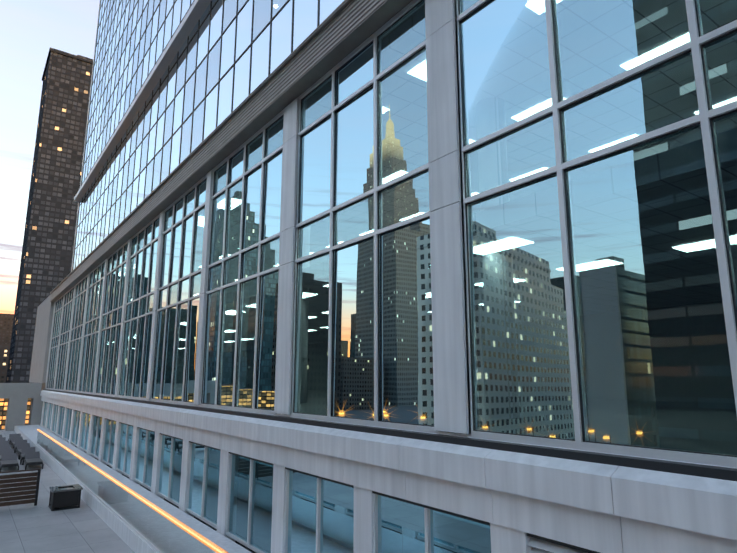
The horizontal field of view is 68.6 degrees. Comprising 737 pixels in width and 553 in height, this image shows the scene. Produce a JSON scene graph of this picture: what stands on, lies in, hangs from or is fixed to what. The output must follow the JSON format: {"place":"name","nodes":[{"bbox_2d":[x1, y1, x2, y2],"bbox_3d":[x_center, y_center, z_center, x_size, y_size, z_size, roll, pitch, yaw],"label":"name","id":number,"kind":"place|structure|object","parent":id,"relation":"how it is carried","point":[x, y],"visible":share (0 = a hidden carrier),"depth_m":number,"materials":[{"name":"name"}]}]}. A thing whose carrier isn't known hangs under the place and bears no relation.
{"place":"outdoors","nodes":[
{"label":"outdoors","id":0,"kind":"place"},
{"bbox_2d":[0,398,31,429],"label":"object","id":1,"kind":"structure","parent":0,"point":[3,406],"depth_m":65.12,"materials":[{"name":"yellow glass"}]},
{"bbox_2d":[6,47,92,382],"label":"dark tower","id":2,"kind":"structure","parent":0,"point":[48,245],"depth_m":315.21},
{"bbox_2d":[0,0,99,313],"label":"sky","id":3,"kind":"structure","parent":0,"point":[28,28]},
{"bbox_2d":[0,430,134,552],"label":"terrace floor","id":4,"kind":"structure","parent":0,"point":[40,527],"depth_m":13.60,"materials":[{"name":"grey concrete"}]},
{"bbox_2d":[0,468,40,506],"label":"fence slats","id":5,"kind":"object","parent":4,"relation":"on","point":[17,487],"visible":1,"depth_m":15.79,"materials":[{"name":"brown wood"}]},
{"bbox_2d":[0,439,43,471],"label":"lounger frames","id":6,"kind":"structure","parent":4,"relation":"on","point":[19,456],"depth_m":23.16,"materials":[{"name":"black metal"}]},
{"bbox_2d":[0,434,42,465],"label":"seat cushions","id":7,"kind":"object","parent":6,"relation":"on","point":[8,456],"visible":1,"depth_m":24.73,"materials":[{"name":"grey fabric"}]},
{"bbox_2d":[0,295,53,430],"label":"end wall","id":8,"kind":"structure","parent":4,"relation":"on","point":[17,395],"depth_m":40.65,"materials":[{"name":"concrete"}]},
{"bbox_2d":[34,470,40,505],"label":"fence posts","id":9,"kind":"object","parent":4,"relation":"on","point":[37,488],"visible":0.79,"depth_m":16.06,"materials":[{"name":"black metal"}]},
{"bbox_2d":[48,490,80,510],"bbox_3d":[-8.896,6.493,15.825,0.720,0.500,0.720,8,-13,-36],"label":"fire table body","id":10,"kind":"object","parent":4,"relation":"on","point":[64,500],"visible":0.69,"depth_m":15.59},
{"bbox_2d":[49,484,82,492],"bbox_3d":[-8.896,6.226,15.877,0.780,0.045,0.780,8,-13,-36],"label":"fire table top","id":11,"kind":"object","parent":10,"relation":"on","point":[63,488],"visible":1,"depth_m":15.78,"materials":[{"name":"grey stone"}]},
{"bbox_2d":[14,425,251,552],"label":"ledge","id":12,"kind":"object","parent":4,"relation":"on","point":[130,538],"visible":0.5,"depth_m":13.96,"materials":[{"name":"grey concrete"}]},
{"bbox_2d":[36,443,163,552],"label":"screen shoe","id":13,"kind":"object","parent":12,"relation":"on","point":[157,549],"visible":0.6,"depth_m":13.49,"materials":[{"name":"grey metal"}]},
{"bbox_2d":[37,431,212,552],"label":"glass railing","id":14,"kind":"object","parent":13,"relation":"in","point":[58,453],"visible":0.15,"depth_m":15.48,"materials":[{"name":"clear glass"}]},
{"bbox_2d":[37,429,227,552],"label":"light strip","id":15,"kind":"object","parent":14,"relation":"on","point":[196,535],"visible":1,"depth_m":10.96,"materials":[{"name":"yellow plastic"}]},
{"bbox_2d":[68,442,255,552],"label":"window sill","id":16,"kind":"structure","parent":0,"point":[238,543],"depth_m":13.81,"materials":[{"name":"grey metal"}]},
{"bbox_2d":[72,0,343,270],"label":"glass facade","id":17,"kind":"structure","parent":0,"point":[305,20],"depth_m":23.50,"materials":[{"name":"blue glass"}]},
{"bbox_2d":[74,0,211,201],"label":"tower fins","id":18,"kind":"object","parent":17,"relation":"attached to","point":[194,14],"visible":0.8,"depth_m":25.32,"materials":[{"name":"grey metal"}]},
{"bbox_2d":[72,0,318,269],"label":"window mullions","id":19,"kind":"object","parent":17,"relation":"attached to","point":[269,22],"visible":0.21,"depth_m":27.13,"materials":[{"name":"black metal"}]},
{"bbox_2d":[45,0,468,433],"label":"columns","id":20,"kind":"structure","parent":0,"point":[450,389],"depth_m":7.71,"materials":[{"name":"grey concrete"}]},
{"bbox_2d":[40,401,531,552],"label":"piers","id":21,"kind":"structure","parent":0,"point":[506,540],"depth_m":10.03,"materials":[{"name":"grey concrete"}]},
{"bbox_2d":[40,402,430,552],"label":"mullions","id":22,"kind":"object","parent":21,"relation":"attached to","point":[318,523],"visible":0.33,"depth_m":13.05,"materials":[{"name":"grey metal"}]},
{"bbox_2d":[43,402,490,552],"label":"glass","id":23,"kind":"object","parent":21,"relation":"attached to","point":[401,526],"visible":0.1,"depth_m":9.72,"materials":[{"name":"blue glass"}]},
{"bbox_2d":[42,389,736,552],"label":"window sill trim","id":24,"kind":"structure","parent":21,"relation":"on","point":[714,472],"depth_m":6.18,"materials":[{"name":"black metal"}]},
{"bbox_2d":[40,389,736,552],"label":"spandrel band","id":25,"kind":"object","parent":24,"relation":"attached to","point":[601,508],"visible":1,"depth_m":5.93,"materials":[{"name":"grey concrete"}]},
{"bbox_2d":[47,0,736,456],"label":"window frames","id":26,"kind":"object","parent":24,"relation":"on","point":[369,238],"visible":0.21,"depth_m":9.33,"materials":[{"name":"grey metal"}]},
{"bbox_2d":[50,0,412,301],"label":"cornice","id":27,"kind":"structure","parent":26,"relation":"on","point":[341,32],"depth_m":12.35,"materials":[{"name":"grey metal"}]},
{"bbox_2d":[528,537,585,552],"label":"louvre","id":28,"kind":"object","parent":21,"relation":"attached to","point":[544,545],"visible":0.75,"depth_m":5.51,"materials":[{"name":"grey metal"}]},
{"bbox_2d":[46,0,736,467],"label":"window mullions","id":29,"kind":"object","parent":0,"point":[692,44],"visible":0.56,"depth_m":7.82,"materials":[{"name":"grey metal"}]},
{"bbox_2d":[47,0,736,454],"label":"window glass","id":30,"kind":"object","parent":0,"point":[653,354],"visible":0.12,"depth_m":6.58,"materials":[{"name":"blue glass"}]},
{"label":"city ground","id":31,"kind":"structure","parent":0,"visible":0},
{"bbox_2d":[0,344,9,382],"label":"building","id":32,"kind":"structure","parent":31,"relation":"on","point":[4,352],"depth_m":415.05,"materials":[{"name":"grey concrete"}]},
{"bbox_2d":[0,313,13,343],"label":"building","id":33,"kind":"structure","parent":31,"relation":"on","point":[6,323],"depth_m":562.60,"materials":[{"name":"brown brick"}]},
{"bbox_2d":[71,2,99,271],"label":"tower end wall","id":34,"kind":"structure","parent":31,"relation":"on","point":[85,135],"depth_m":43.34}
]}

